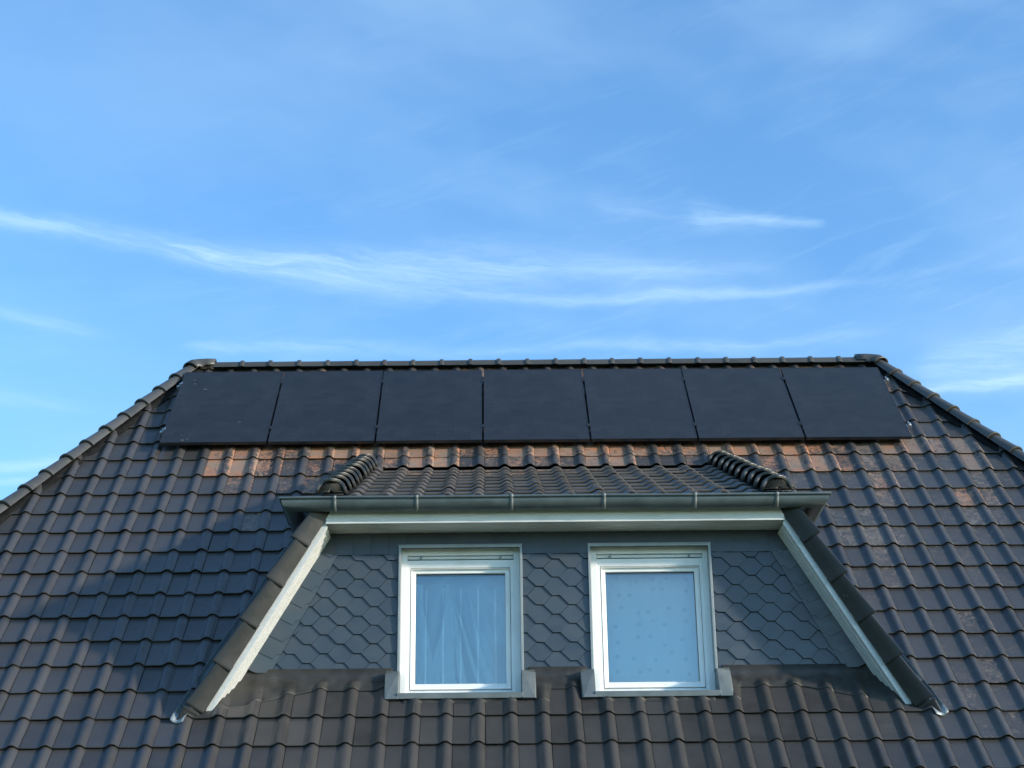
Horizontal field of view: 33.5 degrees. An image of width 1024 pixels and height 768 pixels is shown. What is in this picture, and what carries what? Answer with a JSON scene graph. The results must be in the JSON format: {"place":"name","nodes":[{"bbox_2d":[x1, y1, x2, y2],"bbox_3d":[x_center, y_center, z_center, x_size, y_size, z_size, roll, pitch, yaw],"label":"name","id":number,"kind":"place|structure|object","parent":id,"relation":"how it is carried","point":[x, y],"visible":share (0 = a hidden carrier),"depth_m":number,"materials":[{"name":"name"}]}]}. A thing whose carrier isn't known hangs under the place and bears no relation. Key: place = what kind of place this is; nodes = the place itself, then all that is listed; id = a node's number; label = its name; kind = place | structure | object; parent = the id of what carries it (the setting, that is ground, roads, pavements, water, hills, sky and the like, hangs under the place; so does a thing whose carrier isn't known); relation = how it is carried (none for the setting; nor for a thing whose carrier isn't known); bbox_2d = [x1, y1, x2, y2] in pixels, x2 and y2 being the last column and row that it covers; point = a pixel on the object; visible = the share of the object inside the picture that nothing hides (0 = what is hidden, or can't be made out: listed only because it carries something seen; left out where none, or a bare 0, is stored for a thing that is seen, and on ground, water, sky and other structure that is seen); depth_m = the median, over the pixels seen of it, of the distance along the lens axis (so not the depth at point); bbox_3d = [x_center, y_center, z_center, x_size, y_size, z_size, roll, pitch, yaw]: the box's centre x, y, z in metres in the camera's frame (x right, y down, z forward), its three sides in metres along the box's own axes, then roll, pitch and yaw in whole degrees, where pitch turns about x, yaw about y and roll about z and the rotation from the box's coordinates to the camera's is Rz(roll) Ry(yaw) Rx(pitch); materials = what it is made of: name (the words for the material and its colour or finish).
{"place":"outdoors","nodes":[
{"label":"outdoors","id":0,"kind":"place"},
{"bbox_2d":[0,0,1023,499],"label":"sky","id":1,"kind":"structure","parent":0,"point":[182,181],"materials":[{"name":"blue"}]},
{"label":"ground","id":2,"kind":"structure","parent":0,"visible":0},
{"bbox_2d":[0,354,1023,767],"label":"house","id":3,"kind":"structure","parent":2,"relation":"on","point":[858,602],"depth_m":14.58,"materials":[{"name":"tile"}]},
{"bbox_2d":[384,544,535,704],"bbox_3d":[-0.437,2.030,14.420,1.256,1.421,0.430,0,-23,-1],"label":"window","id":4,"kind":"structure","parent":3,"relation":"in","point":[445,559],"depth_m":14.56,"materials":[{"name":"plastic"}]},
{"bbox_2d":[415,575,511,689],"bbox_3d":[-0.447,2.177,14.693,0.934,1.100,0.204,0,-23,-1],"label":"striped curtain","id":5,"kind":"object","parent":3,"relation":"hanging from","point":[460,631],"visible":0.79,"depth_m":14.68,"materials":[{"name":"fabric"}]},
{"bbox_2d":[177,377,888,389],"bbox_3d":[0.249,-0.009,19.299,8.078,0.280,0.109,0,-64,-1],"label":"mounting rail","id":6,"kind":"object","parent":3,"relation":"attached to","point":[886,380],"visible":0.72,"depth_m":19.26,"materials":[{"name":"metal"}]},
{"bbox_2d":[159,421,911,435],"bbox_3d":[0.267,0.478,18.280,8.078,0.280,0.108,0,-64,-1],"label":"mounting rail","id":7,"kind":"object","parent":3,"relation":"attached to","point":[909,426],"visible":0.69,"depth_m":18.24,"materials":[{"name":"metal"}]},
{"bbox_2d":[159,371,282,444],"bbox_3d":[-3.166,0.251,18.693,1.119,1.738,0.037,0,-64,-1],"label":"solar panel","id":8,"kind":"object","parent":7,"relation":"attached to","point":[223,408],"visible":1,"depth_m":18.60,"materials":[{"name":"black glass"}]},
{"bbox_2d":[268,371,382,444],"bbox_3d":[-2.029,0.242,18.713,1.119,1.738,0.035,0,-64,-1],"label":"solar panel","id":9,"kind":"object","parent":7,"relation":"attached to","point":[327,407],"visible":1,"depth_m":18.62,"materials":[{"name":"black glass"}]},
{"bbox_2d":[376,370,481,443],"bbox_3d":[-0.891,0.235,18.728,1.119,1.738,0.036,-1,-64,-1],"label":"solar panel","id":10,"kind":"object","parent":7,"relation":"attached to","point":[442,406],"visible":1,"depth_m":18.64,"materials":[{"name":"black glass"}]},
{"bbox_2d":[484,369,589,442],"bbox_3d":[0.249,0.225,18.745,1.119,1.738,0.035,0,-64,-1],"label":"solar panel","id":11,"kind":"object","parent":7,"relation":"attached to","point":[546,405],"visible":1,"depth_m":18.66,"materials":[{"name":"black glass"}]},
{"bbox_2d":[583,368,696,441],"bbox_3d":[1.388,0.215,18.760,1.119,1.738,0.036,0,-64,-1],"label":"solar panel","id":12,"kind":"object","parent":7,"relation":"attached to","point":[637,404],"visible":1,"depth_m":18.68,"materials":[{"name":"black glass"}]},
{"bbox_2d":[681,368,804,440],"bbox_3d":[2.524,0.209,18.779,1.119,1.738,0.037,0,-65,-1],"label":"solar panel","id":13,"kind":"object","parent":7,"relation":"attached to","point":[734,404],"visible":1,"depth_m":18.69,"materials":[{"name":"black glass"}]},
{"bbox_2d":[780,367,911,439],"bbox_3d":[3.663,0.200,18.793,1.119,1.738,0.035,0,-64,-1],"label":"solar panel","id":14,"kind":"object","parent":7,"relation":"attached to","point":[850,403],"visible":1,"depth_m":18.70,"materials":[{"name":"black glass"}]},
{"bbox_2d":[605,573,698,681],"bbox_3d":[1.192,2.171,14.731,0.920,1.100,0.029,0,-23,-1],"label":"dotted curtain","id":15,"kind":"object","parent":3,"relation":"hanging from","point":[651,629],"visible":0.64,"depth_m":14.75,"materials":[{"name":"fabric"}]},
{"bbox_2d":[580,542,732,698],"bbox_3d":[1.194,2.018,14.443,1.256,1.421,0.430,0,-23,-1],"label":"window","id":16,"kind":"structure","parent":3,"relation":"in","point":[666,557],"depth_m":14.58,"materials":[{"name":"plastic"}]}
]}

